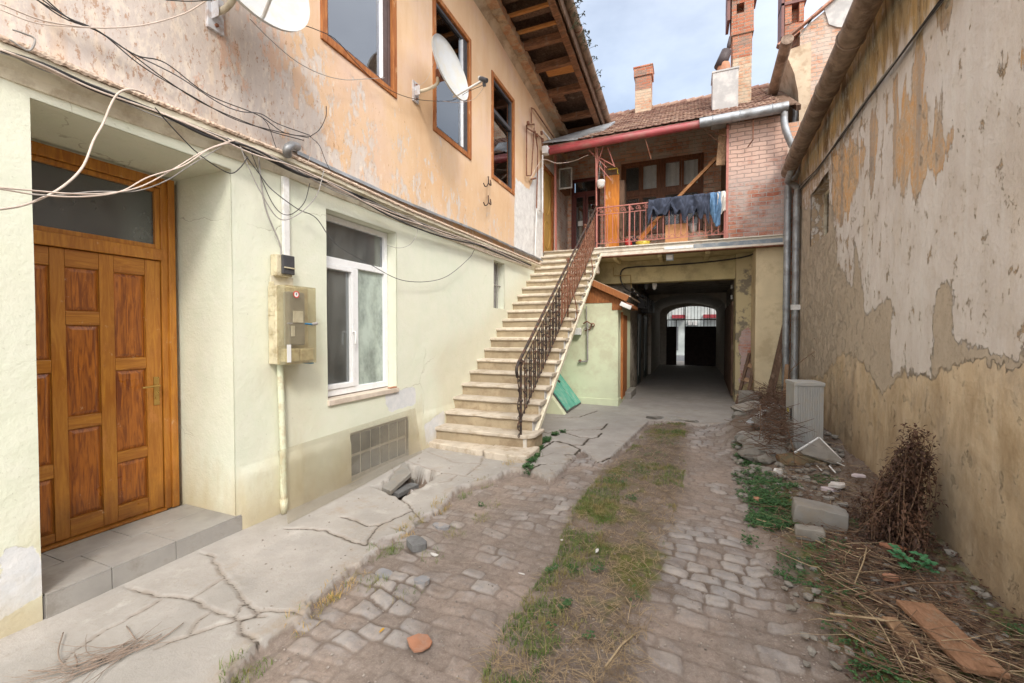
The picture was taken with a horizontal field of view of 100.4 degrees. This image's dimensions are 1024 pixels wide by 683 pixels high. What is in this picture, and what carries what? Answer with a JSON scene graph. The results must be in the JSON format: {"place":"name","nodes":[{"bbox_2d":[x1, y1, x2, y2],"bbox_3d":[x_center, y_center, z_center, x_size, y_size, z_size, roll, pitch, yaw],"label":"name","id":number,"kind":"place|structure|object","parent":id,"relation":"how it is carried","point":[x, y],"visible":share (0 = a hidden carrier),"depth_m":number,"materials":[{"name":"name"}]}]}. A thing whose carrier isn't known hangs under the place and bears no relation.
{"place":"outdoors","nodes":[
{"label":"outdoors","id":0,"kind":"place"},
{"bbox_2d":[0,361,1023,682],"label":"ground","id":1,"kind":"structure","parent":0,"point":[216,599],"depth_m":2.74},
{"bbox_2d":[5,621,182,682],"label":"twig bundle","id":2,"kind":"object","parent":1,"relation":"on","point":[111,656],"visible":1,"depth_m":2.08,"materials":[{"name":"wood"}]},
{"bbox_2d":[41,504,241,618],"bbox_3d":[-2.714,1.519,3.051,0.686,0.230,1.150,1,1,22],"label":"doorstep","id":3,"kind":"object","parent":1,"relation":"on","point":[76,573],"visible":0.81,"depth_m":2.89,"materials":[{"name":"tile"}]},
{"bbox_2d":[0,0,610,638],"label":"house","id":4,"kind":"structure","parent":1,"relation":"on","point":[138,374],"depth_m":3.56,"materials":[{"name":"beige paint"}]},
{"bbox_2d":[0,88,144,210],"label":"cable","id":5,"kind":"object","parent":4,"relation":"attached to","point":[77,173],"visible":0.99,"depth_m":2.34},
{"bbox_2d":[34,245,163,546],"bbox_3d":[-3.056,0.366,3.077,0.114,2.025,0.945,1,1,22],"label":"door leaf","id":6,"kind":"structure","parent":4,"relation":"in","point":[98,316],"depth_m":3.13,"materials":[{"name":"brown wood"}]},
{"bbox_2d":[0,1,206,28],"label":"cable","id":7,"kind":"object","parent":4,"relation":"attached to","point":[104,27],"visible":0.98,"depth_m":2.44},
{"bbox_2d":[0,142,228,197],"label":"cable","id":8,"kind":"object","parent":4,"relation":"attached to","point":[123,189],"visible":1,"depth_m":2.43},
{"bbox_2d":[9,146,221,195],"bbox_3d":[-2.236,-1.060,2.521,0.048,0.723,1.270,0,1,11],"label":"cable","id":9,"kind":"object","parent":4,"relation":"attached to","point":[135,190],"visible":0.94,"depth_m":2.55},
{"bbox_2d":[0,140,235,194],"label":"cable","id":10,"kind":"object","parent":4,"relation":"attached to","point":[109,192],"visible":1,"depth_m":2.35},
{"bbox_2d":[41,3,303,140],"bbox_3d":[-2.247,-1.802,3.098,0.007,0.153,1.768,1,1,22],"label":"cable","id":11,"kind":"object","parent":4,"relation":"attached to","point":[170,82],"visible":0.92,"depth_m":2.88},
{"bbox_2d":[37,0,308,137],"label":"cable","id":12,"kind":"object","parent":4,"relation":"attached to","point":[158,76],"visible":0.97,"depth_m":2.78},
{"bbox_2d":[43,0,309,135],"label":"cable","id":13,"kind":"object","parent":4,"relation":"attached to","point":[177,75],"visible":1,"depth_m":2.94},
{"bbox_2d":[46,0,310,136],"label":"cable","id":14,"kind":"object","parent":4,"relation":"attached to","point":[185,77],"visible":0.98,"depth_m":3.01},
{"bbox_2d":[0,52,497,252],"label":"cable","id":15,"kind":"object","parent":4,"relation":"attached to","point":[214,134],"visible":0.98,"depth_m":3.05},
{"bbox_2d":[206,0,309,36],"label":"satellite dish","id":16,"kind":"object","parent":4,"relation":"attached to","point":[288,15],"visible":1,"depth_m":3.21,"materials":[{"name":"beige paint"}]},
{"bbox_2d":[0,48,530,266],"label":"cable","id":17,"kind":"object","parent":4,"relation":"attached to","point":[47,67],"visible":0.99,"depth_m":3.03,"materials":[{"name":"plastic"}]},
{"bbox_2d":[0,48,531,265],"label":"cable","id":18,"kind":"object","parent":4,"relation":"attached to","point":[214,138],"visible":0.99,"depth_m":3.29,"materials":[{"name":"plastic"}]},
{"bbox_2d":[258,157,281,254],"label":"cable","id":19,"kind":"object","parent":4,"relation":"attached to","point":[266,208],"visible":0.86,"depth_m":3.57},
{"bbox_2d":[28,62,521,263],"bbox_3d":[-1.075,-1.546,5.809,0.013,0.118,7.913,1,1,22],"label":"cable","id":20,"kind":"object","parent":4,"relation":"attached to","point":[241,143],"visible":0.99,"depth_m":3.21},
{"bbox_2d":[29,57,531,264],"bbox_3d":[-1.077,-1.570,5.815,0.018,0.121,7.924,1,1,22],"label":"cable","id":21,"kind":"object","parent":4,"relation":"attached to","point":[96,87],"visible":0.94,"depth_m":2.68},
{"bbox_2d":[240,147,323,219],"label":"cable","id":22,"kind":"object","parent":4,"relation":"attached to","point":[264,198],"visible":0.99,"depth_m":3.51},
{"bbox_2d":[277,364,287,514],"bbox_3d":[-2.016,0.853,3.749,0.066,1.331,0.081,1,1,22],"label":"conduit pipe","id":23,"kind":"object","parent":4,"relation":"attached to","point":[283,499],"visible":0.87,"depth_m":3.73,"materials":[{"name":"plastic"}]},
{"bbox_2d":[270,254,294,286],"bbox_3d":[-1.987,-0.616,3.733,0.113,0.269,0.220,1,1,22],"label":"fuse box","id":24,"kind":"object","parent":4,"relation":"attached to","point":[282,269],"visible":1,"depth_m":3.69,"materials":[{"name":"beige plastic"}]},
{"bbox_2d":[281,254,294,274],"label":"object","id":25,"kind":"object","parent":24,"relation":"in","point":[286,260],"depth_m":3.71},
{"bbox_2d":[281,176,289,255],"bbox_3d":[-2.006,-1.102,3.782,0.033,0.701,0.060,1,1,22],"label":"cable trunking","id":26,"kind":"object","parent":4,"relation":"attached to","point":[285,209],"visible":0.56,"depth_m":3.76,"materials":[{"name":"white plastic"}]},
{"bbox_2d":[282,141,300,157],"bbox_3d":[-1.920,-1.677,3.724,0.089,0.202,0.236,0,1,2],"label":"pipe elbow","id":27,"kind":"object","parent":4,"relation":"attached to","point":[288,147],"visible":1,"depth_m":3.65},
{"bbox_2d":[268,281,317,364],"bbox_3d":[-1.920,-0.153,3.758,0.226,0.717,0.342,1,1,22],"label":"meter box","id":28,"kind":"object","parent":4,"relation":"attached to","point":[288,323],"visible":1,"depth_m":3.66,"materials":[{"name":"beige metal"}]},
{"bbox_2d":[291,311,302,335],"bbox_3d":[-1.865,-0.156,3.709,0.010,0.220,0.120,1,1,22],"label":"meter window","id":29,"kind":"structure","parent":28,"relation":"in","point":[297,315],"depth_m":3.70,"materials":[{"name":"white plastic"}]},
{"bbox_2d":[326,214,387,396],"bbox_3d":[-1.758,-0.380,4.818,0.141,1.900,1.100,1,1,22],"label":"window","id":30,"kind":"structure","parent":4,"relation":"in","point":[357,294],"depth_m":4.82,"materials":[{"name":"plastic"}]},
{"bbox_2d":[243,152,473,281],"bbox_3d":[-1.370,-1.152,5.167,0.008,0.814,3.974,1,1,22],"label":"cable","id":31,"kind":"object","parent":4,"relation":"attached to","point":[331,239],"visible":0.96,"depth_m":4.17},
{"bbox_2d":[320,0,396,98],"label":"window","id":32,"kind":"structure","parent":4,"relation":"in","point":[366,29],"depth_m":4.82,"materials":[{"name":"wood"}]},
{"bbox_2d":[228,138,520,262],"bbox_3d":[-0.929,-1.542,6.138,0.008,0.108,6.342,1,1,22],"label":"cable","id":33,"kind":"object","parent":4,"relation":"attached to","point":[365,200],"visible":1,"depth_m":4.56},
{"bbox_2d":[228,139,524,259],"bbox_3d":[-0.930,-1.597,6.145,0.013,0.161,6.350,1,1,22],"label":"cable","id":34,"kind":"object","parent":4,"relation":"attached to","point":[377,206],"visible":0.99,"depth_m":4.83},
{"bbox_2d":[229,139,524,264],"bbox_3d":[-0.931,-1.558,6.153,0.018,0.092,6.358,1,1,22],"label":"cable","id":35,"kind":"object","parent":4,"relation":"attached to","point":[390,210],"visible":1,"depth_m":4.96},
{"bbox_2d":[412,33,487,104],"bbox_3d":[-0.805,-3.524,5.426,0.822,0.805,0.731,-1,1,-24],"label":"satellite dish","id":36,"kind":"object","parent":4,"relation":"attached to","point":[450,72],"visible":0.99,"depth_m":5.56,"materials":[{"name":"beige paint"}]},
{"bbox_2d":[432,0,471,159],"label":"window","id":37,"kind":"structure","parent":4,"relation":"in","point":[451,121],"depth_m":6.57,"materials":[{"name":"wood"}]},
{"bbox_2d":[494,262,500,307],"bbox_3d":[-0.369,-1.073,8.184,0.122,0.890,0.500,1,1,22],"label":"small window","id":38,"kind":"structure","parent":4,"relation":"in","point":[495,285],"depth_m":8.28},
{"bbox_2d":[491,70,514,195],"bbox_3d":[-0.202,-3.961,8.274,0.115,1.940,1.106,1,1,22],"label":"window","id":39,"kind":"structure","parent":4,"relation":"in","point":[502,102],"depth_m":8.34,"materials":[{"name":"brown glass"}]},
{"bbox_2d":[526,107,553,207],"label":"gas pipes","id":40,"kind":"object","parent":4,"relation":"attached to","point":[536,136],"visible":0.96,"depth_m":9.72,"materials":[{"name":"metal"}]},
{"bbox_2d":[543,163,553,252],"bbox_3d":[0.883,-3.319,10.984,0.135,2.160,0.920,1,1,22],"label":"side door","id":41,"kind":"structure","parent":4,"relation":"in","point":[548,178],"depth_m":11.09,"materials":[{"name":"paint"}]},
{"bbox_2d":[559,167,571,195],"bbox_3d":[1.579,-4.488,12.002,0.389,0.570,0.620,1,1,22],"label":"open wall cabinet","id":42,"kind":"object","parent":4,"relation":"attached to","point":[564,182],"visible":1,"depth_m":11.82,"materials":[{"name":"white plastic"}]},
{"bbox_2d":[568,0,604,91],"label":"gutter weeds","id":43,"kind":"object","parent":4,"relation":"attached to","point":[589,39],"visible":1,"depth_m":8.00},
{"bbox_2d":[219,454,543,682],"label":"edge grass","id":44,"kind":"structure","parent":1,"relation":"on","point":[392,549],"depth_m":2.74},
{"bbox_2d":[382,461,410,494],"bbox_3d":[-1.326,1.541,4.869,0.306,0.120,0.770,0,1,11],"label":"broken slab","id":45,"kind":"object","parent":1,"relation":"on","point":[401,475],"depth_m":4.76,"materials":[{"name":"concrete"}]},
{"bbox_2d":[283,459,514,637],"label":"grass","id":46,"kind":"structure","parent":1,"relation":"on","point":[332,594],"depth_m":2.71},
{"bbox_2d":[391,482,418,497],"bbox_3d":[-1.194,1.640,4.728,0.180,0.092,0.437,1,1,22],"label":"broken slab","id":47,"kind":"object","parent":1,"relation":"on","point":[402,490],"depth_m":4.68,"materials":[{"name":"concrete"}]},
{"bbox_2d":[406,535,426,551],"bbox_3d":[-0.722,1.525,3.227,0.128,0.070,0.148,-1,2,-35],"label":"dark paving stone","id":48,"kind":"object","parent":1,"relation":"on","point":[417,543],"visible":1,"depth_m":3.19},
{"bbox_2d":[407,633,431,652],"bbox_3d":[-0.478,1.568,2.225,0.112,0.028,0.112,-1,2,-37],"label":"tile shard","id":49,"kind":"object","parent":1,"relation":"on","point":[418,642],"visible":1,"depth_m":2.22,"materials":[{"name":"ceramic"}]},
{"bbox_2d":[429,439,492,455],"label":"step slab","id":50,"kind":"structure","parent":1,"relation":"on","point":[476,449],"depth_m":5.75,"materials":[{"name":"stone"}]},
{"bbox_2d":[484,445,538,462],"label":"step slab","id":51,"kind":"structure","parent":1,"relation":"on","point":[511,453],"depth_m":5.38,"materials":[{"name":"stone"}]},
{"bbox_2d":[435,206,601,447],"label":"staircase","id":52,"kind":"structure","parent":1,"relation":"on","point":[504,398],"depth_m":6.92,"materials":[{"name":"stone"}]},
{"bbox_2d":[522,429,565,474],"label":"stair weeds","id":53,"kind":"object","parent":1,"relation":"on","point":[532,458],"visible":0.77,"depth_m":5.44,"materials":[{"name":"green plant"}]},
{"bbox_2d":[546,374,580,414],"bbox_3d":[0.761,0.852,9.116,1.156,1.200,1.364,1,1,22],"label":"cellar hatch","id":54,"kind":"object","parent":1,"relation":"on","point":[564,399],"visible":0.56,"depth_m":8.74,"materials":[{"name":"green paint"}]},
{"bbox_2d":[456,422,691,682],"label":"dry grass","id":55,"kind":"structure","parent":1,"relation":"on","point":[601,638],"depth_m":2.53,"materials":[{"name":"plant"}]},
{"bbox_2d":[478,429,679,638],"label":"strip weeds","id":56,"kind":"object","parent":1,"relation":"on","point":[566,602],"visible":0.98,"depth_m":2.90,"materials":[{"name":"green plant"}]},
{"bbox_2d":[479,422,685,682],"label":"grass","id":57,"kind":"structure","parent":1,"relation":"on","point":[565,564],"depth_m":2.99,"materials":[{"name":"plant"}]},
{"bbox_2d":[560,280,639,405],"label":"shed","id":58,"kind":"structure","parent":1,"relation":"on","point":[601,376],"depth_m":9.42,"materials":[{"name":"green paint"}]},
{"bbox_2d":[574,306,594,362],"bbox_3d":[1.596,-0.152,9.414,0.454,1.258,0.130,1,1,22],"label":"gas meter","id":59,"kind":"object","parent":58,"relation":"attached to","point":[578,331],"visible":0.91,"depth_m":9.40,"materials":[{"name":"metal"}]},
{"bbox_2d":[620,312,626,398],"bbox_3d":[2.646,0.307,10.030,0.050,1.950,0.950,1,1,22],"label":"shed door","id":60,"kind":"structure","parent":58,"relation":"in","point":[623,377],"depth_m":9.92,"materials":[{"name":"orange wood"}]},
{"bbox_2d":[543,0,800,401],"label":"passage house","id":61,"kind":"structure","parent":1,"relation":"on","point":[647,149],"depth_m":9.97,"materials":[{"name":"brick"}]},
{"bbox_2d":[538,130,552,212],"bbox_3d":[0.855,-4.041,10.391,0.163,1.917,0.851,1,1,26],"label":"white pipe","id":62,"kind":"object","parent":61,"relation":"attached to","point":[545,150],"visible":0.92,"depth_m":10.26,"materials":[{"name":"plastic"}]},
{"bbox_2d":[554,155,556,249],"bbox_3d":[1.136,-3.582,11.113,0.050,2.466,0.147,1,1,22],"label":"bare post","id":63,"kind":"object","parent":61,"relation":"on","point":[555,192],"visible":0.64,"depth_m":11.09,"materials":[{"name":"red paint"}]},
{"bbox_2d":[571,177,599,248],"bbox_3d":[2.155,-3.507,12.490,0.820,2.470,0.120,1,1,22],"label":"balcony door","id":64,"kind":"structure","parent":61,"relation":"in","point":[585,194],"depth_m":12.48,"materials":[{"name":"red paint"}]},
{"bbox_2d":[605,174,626,246],"bbox_3d":[2.570,-3.138,10.554,0.454,1.816,0.400,1,1,22],"label":"wooden cabinet","id":65,"kind":"object","parent":61,"relation":"on","point":[615,190],"visible":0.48,"depth_m":10.37,"materials":[{"name":"wood"}]},
{"bbox_2d":[637,314,640,383],"bbox_3d":[3.926,0.214,13.152,0.034,2.100,0.900,1,1,22],"label":"passage door","id":66,"kind":"structure","parent":61,"relation":"in","point":[639,316],"depth_m":12.95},
{"bbox_2d":[643,316,646,377],"bbox_3d":[4.705,0.173,15.047,0.034,2.100,1.000,1,1,22],"label":"passage door","id":67,"kind":"structure","parent":61,"relation":"in","point":[645,318],"depth_m":15.01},
{"bbox_2d":[638,295,653,312],"bbox_3d":[4.428,-1.161,13.997,0.260,0.487,3.300,1,1,22],"label":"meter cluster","id":68,"kind":"object","parent":61,"relation":"attached to","point":[644,306],"visible":0.81,"depth_m":13.37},
{"bbox_2d":[647,197,671,223],"bbox_3d":[3.310,-2.929,9.603,0.515,0.584,0.218,1,1,22],"label":"jacket","id":69,"kind":"object","parent":61,"relation":"hanging from","point":[659,207],"visible":0.98,"depth_m":9.56,"materials":[{"name":"blue fabric"}]},
{"bbox_2d":[621,153,702,235],"bbox_3d":[4.074,-3.970,11.691,2.110,2.010,0.140,1,1,22],"label":"balcony window","id":70,"kind":"structure","parent":61,"relation":"in","point":[658,178],"depth_m":11.62,"materials":[{"name":"brown wood"}]},
{"bbox_2d":[665,223,687,242],"bbox_3d":[3.736,-2.438,9.690,0.480,0.454,0.020,1,1,22],"label":"chipboard sheet","id":71,"kind":"object","parent":61,"relation":"on","point":[670,229],"visible":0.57,"depth_m":9.68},
{"bbox_2d":[641,155,716,234],"bbox_3d":[3.866,-3.344,9.909,1.725,1.708,0.115,1,1,22],"label":"timber brace","id":72,"kind":"object","parent":61,"relation":"attached to","point":[696,178],"visible":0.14,"depth_m":9.74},
{"bbox_2d":[671,195,693,221],"bbox_3d":[3.752,-2.925,9.423,0.483,0.584,0.214,1,1,22],"label":"jacket","id":73,"kind":"object","parent":61,"relation":"hanging from","point":[682,206],"visible":0.99,"depth_m":9.35,"materials":[{"name":"blue fabric"}]},
{"bbox_2d":[620,253,752,299],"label":"thick cable","id":74,"kind":"object","parent":61,"relation":"attached to","point":[676,264],"visible":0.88,"depth_m":10.41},
{"bbox_2d":[666,306,715,365],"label":"metal gate","id":75,"kind":"structure","parent":61,"relation":"attached to","point":[700,346],"depth_m":20.50,"materials":[{"name":"metal"}]},
{"bbox_2d":[692,193,710,223],"bbox_3d":[4.105,-2.862,9.279,0.376,0.703,0.216,1,1,22],"label":"jacket","id":76,"kind":"object","parent":61,"relation":"hanging from","point":[701,204],"visible":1,"depth_m":9.21,"materials":[{"name":"blue fabric"}]},
{"bbox_2d":[710,191,721,226],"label":"jeans","id":77,"kind":"object","parent":61,"relation":"hanging from","point":[715,210],"visible":0.94,"depth_m":9.12,"materials":[{"name":"blue fabric"}]},
{"bbox_2d":[716,129,725,165],"bbox_3d":[4.555,-4.205,9.261,0.235,0.795,0.100,1,1,22],"label":"short timber","id":78,"kind":"object","parent":61,"relation":"hanging from","point":[721,155],"visible":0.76,"depth_m":9.24,"materials":[{"name":"brown wood"}]},
{"bbox_2d":[724,301,733,395],"bbox_3d":[6.191,0.129,12.225,0.066,2.290,4.074,1,1,24],"label":"timber gate leaf","id":79,"kind":"object","parent":61,"relation":"attached to","point":[728,345],"visible":0.99,"depth_m":11.17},
{"bbox_2d":[780,111,800,394],"bbox_3d":[5.535,-1.646,8.523,0.377,5.921,0.291,-1,2,-39],"label":"downpipe","id":80,"kind":"object","parent":61,"relation":"attached to","point":[787,134],"visible":0.66,"depth_m":8.61,"materials":[{"name":"grey metal"}]},
{"bbox_2d":[735,353,752,403],"bbox_3d":[5.153,0.813,9.337,0.779,1.095,0.281,-1,2,-42],"label":"broken pallet","id":81,"kind":"object","parent":1,"relation":"on","point":[747,365],"visible":0.47,"depth_m":9.38,"materials":[{"name":"brown wood"}]},
{"bbox_2d":[730,401,764,413],"bbox_3d":[4.250,1.250,7.694,0.562,0.375,0.354,1,1,22],"label":"rubble stone","id":82,"kind":"object","parent":1,"relation":"on","point":[741,405],"visible":0.43,"depth_m":7.65,"materials":[{"name":"stone"}]},
{"bbox_2d":[738,390,761,402],"bbox_3d":[4.941,1.208,8.825,0.357,0.409,0.488,2,2,51],"label":"rubble stone","id":83,"kind":"object","parent":1,"relation":"on","point":[745,392],"visible":0.42,"depth_m":8.75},
{"bbox_2d":[737,447,763,460],"bbox_3d":[3.019,1.423,5.373,0.320,0.186,0.282,1,1,22],"label":"rubble stone","id":84,"kind":"object","parent":1,"relation":"on","point":[750,453],"visible":0.69,"depth_m":5.30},
{"bbox_2d":[753,453,776,464],"bbox_3d":[3.073,1.417,5.185,0.275,0.139,0.223,-1,1,-22],"label":"rubble stone","id":85,"kind":"object","parent":1,"relation":"on","point":[764,458],"visible":0.93,"depth_m":5.11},
{"bbox_2d":[742,437,792,456],"bbox_3d":[3.296,1.357,5.507,0.582,0.242,0.431,1,1,22],"label":"rubble stone","id":86,"kind":"object","parent":1,"relation":"on","point":[777,451],"visible":0.3,"depth_m":5.37,"materials":[{"name":"stone"}]},
{"bbox_2d":[724,378,816,466],"bbox_3d":[4.385,1.021,7.081,1.289,0.921,5.342,1,1,30],"label":"brushwood heap","id":87,"kind":"object","parent":1,"relation":"on","point":[776,400],"visible":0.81,"depth_m":5.63,"materials":[{"name":"plant"}]},
{"bbox_2d":[766,327,782,396],"bbox_3d":[5.397,0.511,8.704,0.648,1.733,0.115,-1,1,-23],"label":"leaning board","id":88,"kind":"object","parent":1,"relation":"on","point":[776,367],"visible":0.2,"depth_m":8.69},
{"bbox_2d":[731,442,837,547],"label":"weeds","id":89,"kind":"object","parent":1,"relation":"on","point":[764,516],"visible":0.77,"depth_m":3.99,"materials":[{"name":"green plant"}]},
{"bbox_2d":[775,452,821,465],"bbox_3d":[3.524,1.437,5.223,0.527,0.159,0.185,0,1,14],"label":"mossy block","id":90,"kind":"object","parent":1,"relation":"on","point":[788,457],"depth_m":5.17,"materials":[{"name":"stone"}]},
{"bbox_2d":[785,379,824,450],"bbox_3d":[3.862,0.989,5.644,0.346,0.937,0.356,0,1,17],"label":"metal cabinet","id":91,"kind":"object","parent":1,"relation":"on","point":[808,395],"visible":0.68,"depth_m":5.49,"materials":[{"name":"metal"}]},
{"bbox_2d":[767,0,852,122],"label":"gable house","id":92,"kind":"structure","parent":1,"relation":"on","point":[803,54],"depth_m":9.15,"materials":[{"name":"brick"}]},
{"bbox_2d":[794,524,825,542],"bbox_3d":[2.256,1.452,3.236,0.194,0.101,0.104,1,1,28],"label":"concrete block","id":93,"kind":"object","parent":1,"relation":"on","point":[812,532],"depth_m":3.21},
{"bbox_2d":[791,497,848,533],"bbox_3d":[2.513,1.422,3.494,0.376,0.202,0.207,1,1,29],"label":"concrete block","id":94,"kind":"object","parent":1,"relation":"on","point":[805,511],"depth_m":3.43,"materials":[{"name":"concrete"}]},
{"bbox_2d":[800,438,843,464],"bbox_3d":[3.657,1.309,5.054,0.338,0.241,0.366,0,1,-11],"label":"grey sheet","id":95,"kind":"object","parent":1,"relation":"on","point":[822,451],"visible":0.79,"depth_m":5.10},
{"bbox_2d":[772,469,958,615],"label":"fallen leaves","id":96,"kind":"object","parent":1,"relation":"on","point":[877,545],"visible":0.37,"depth_m":3.01,"materials":[{"name":"brown plant"}]},
{"bbox_2d":[822,572,911,621],"bbox_3d":[2.074,1.485,2.510,0.050,0.078,0.572,0,1,-5],"label":"stick","id":97,"kind":"object","parent":1,"relation":"on","point":[865,589],"visible":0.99,"depth_m":2.52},
{"bbox_2d":[731,418,1012,670],"bbox_3d":[3.454,1.384,5.322,1.353,0.342,7.636,1,1,25],"label":"rubble","id":98,"kind":"object","parent":1,"relation":"on","point":[809,596],"visible":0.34,"depth_m":2.86,"materials":[{"name":"stone"}]},
{"bbox_2d":[854,597,905,670],"bbox_3d":[1.896,1.488,2.210,0.026,0.055,0.656,1,1,23],"label":"stick","id":99,"kind":"object","parent":1,"relation":"on","point":[885,634],"visible":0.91,"depth_m":2.12,"materials":[{"name":"wood"}]},
{"bbox_2d":[743,438,1023,682],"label":"twig litter","id":100,"kind":"object","parent":1,"relation":"on","point":[995,679],"visible":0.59,"depth_m":2.34,"materials":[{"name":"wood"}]},
{"bbox_2d":[770,518,1023,682],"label":"young weeds","id":101,"kind":"object","parent":1,"relation":"on","point":[868,667],"visible":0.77,"depth_m":2.54,"materials":[{"name":"green plant"}]},
{"bbox_2d":[847,422,947,563],"bbox_3d":[2.936,1.059,3.251,0.548,0.924,0.981,1,1,22],"label":"dry bush","id":102,"kind":"object","parent":1,"relation":"on","point":[895,500],"visible":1,"depth_m":3.14,"materials":[{"name":"brown plant"}]},
{"bbox_2d":[781,0,1023,621],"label":"blank wall house","id":103,"kind":"structure","parent":1,"relation":"on","point":[911,284],"depth_m":3.41,"materials":[{"name":"paint"}]},
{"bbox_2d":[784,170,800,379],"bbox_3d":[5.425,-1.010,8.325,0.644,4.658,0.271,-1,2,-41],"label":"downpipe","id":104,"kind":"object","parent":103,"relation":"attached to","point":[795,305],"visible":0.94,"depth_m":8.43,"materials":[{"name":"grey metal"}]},
{"bbox_2d":[823,189,828,236],"bbox_3d":[5.300,-2.137,6.968,0.040,0.930,1.300,1,1,22],"label":"window","id":105,"kind":"structure","parent":103,"relation":"in","point":[826,193],"depth_m":7.52,"materials":[{"name":"beige paint"}]},
{"bbox_2d":[793,0,943,195],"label":"cable","id":106,"kind":"object","parent":103,"relation":"attached to","point":[931,14],"visible":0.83,"depth_m":4.17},
{"bbox_2d":[799,0,944,188],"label":"cable","id":107,"kind":"object","parent":103,"relation":"attached to","point":[884,74],"visible":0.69,"depth_m":4.41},
{"bbox_2d":[854,581,968,595],"bbox_3d":[2.391,1.468,2.552,0.768,0.041,0.017,0,1,-7],"label":"stick","id":108,"kind":"object","parent":1,"relation":"on","point":[878,590],"visible":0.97,"depth_m":2.55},
{"bbox_2d":[887,543,939,572],"bbox_3d":[2.639,1.450,2.807,0.236,0.131,0.194,1,1,22],"label":"clover plant","id":109,"kind":"object","parent":1,"relation":"on","point":[903,564],"visible":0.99,"depth_m":2.80,"materials":[{"name":"green plant"}]},
{"bbox_2d":[882,616,955,682],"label":"plank","id":110,"kind":"object","parent":1,"relation":"on","point":[892,625],"visible":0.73,"depth_m":2.09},
{"bbox_2d":[896,599,1010,678],"bbox_3d":[2.172,1.466,2.134,0.170,0.043,0.476,0,1,13],"label":"plank","id":111,"kind":"object","parent":1,"relation":"on","point":[928,616],"visible":0.99,"depth_m":2.08,"materials":[{"name":"wood"}]},
{"bbox_2d":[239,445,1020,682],"bbox_3d":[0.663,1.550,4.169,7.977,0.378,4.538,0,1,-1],"label":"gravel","id":112,"kind":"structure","parent":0,"point":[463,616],"depth_m":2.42,"materials":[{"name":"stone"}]},
{"bbox_2d":[667,306,715,354],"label":"street house","id":113,"kind":"structure","parent":0,"point":[676,313],"depth_m":30.47,"materials":[{"name":"paint"}]},
{"bbox_2d":[574,0,827,113],"label":"sky","id":114,"kind":"structure","parent":0,"point":[683,40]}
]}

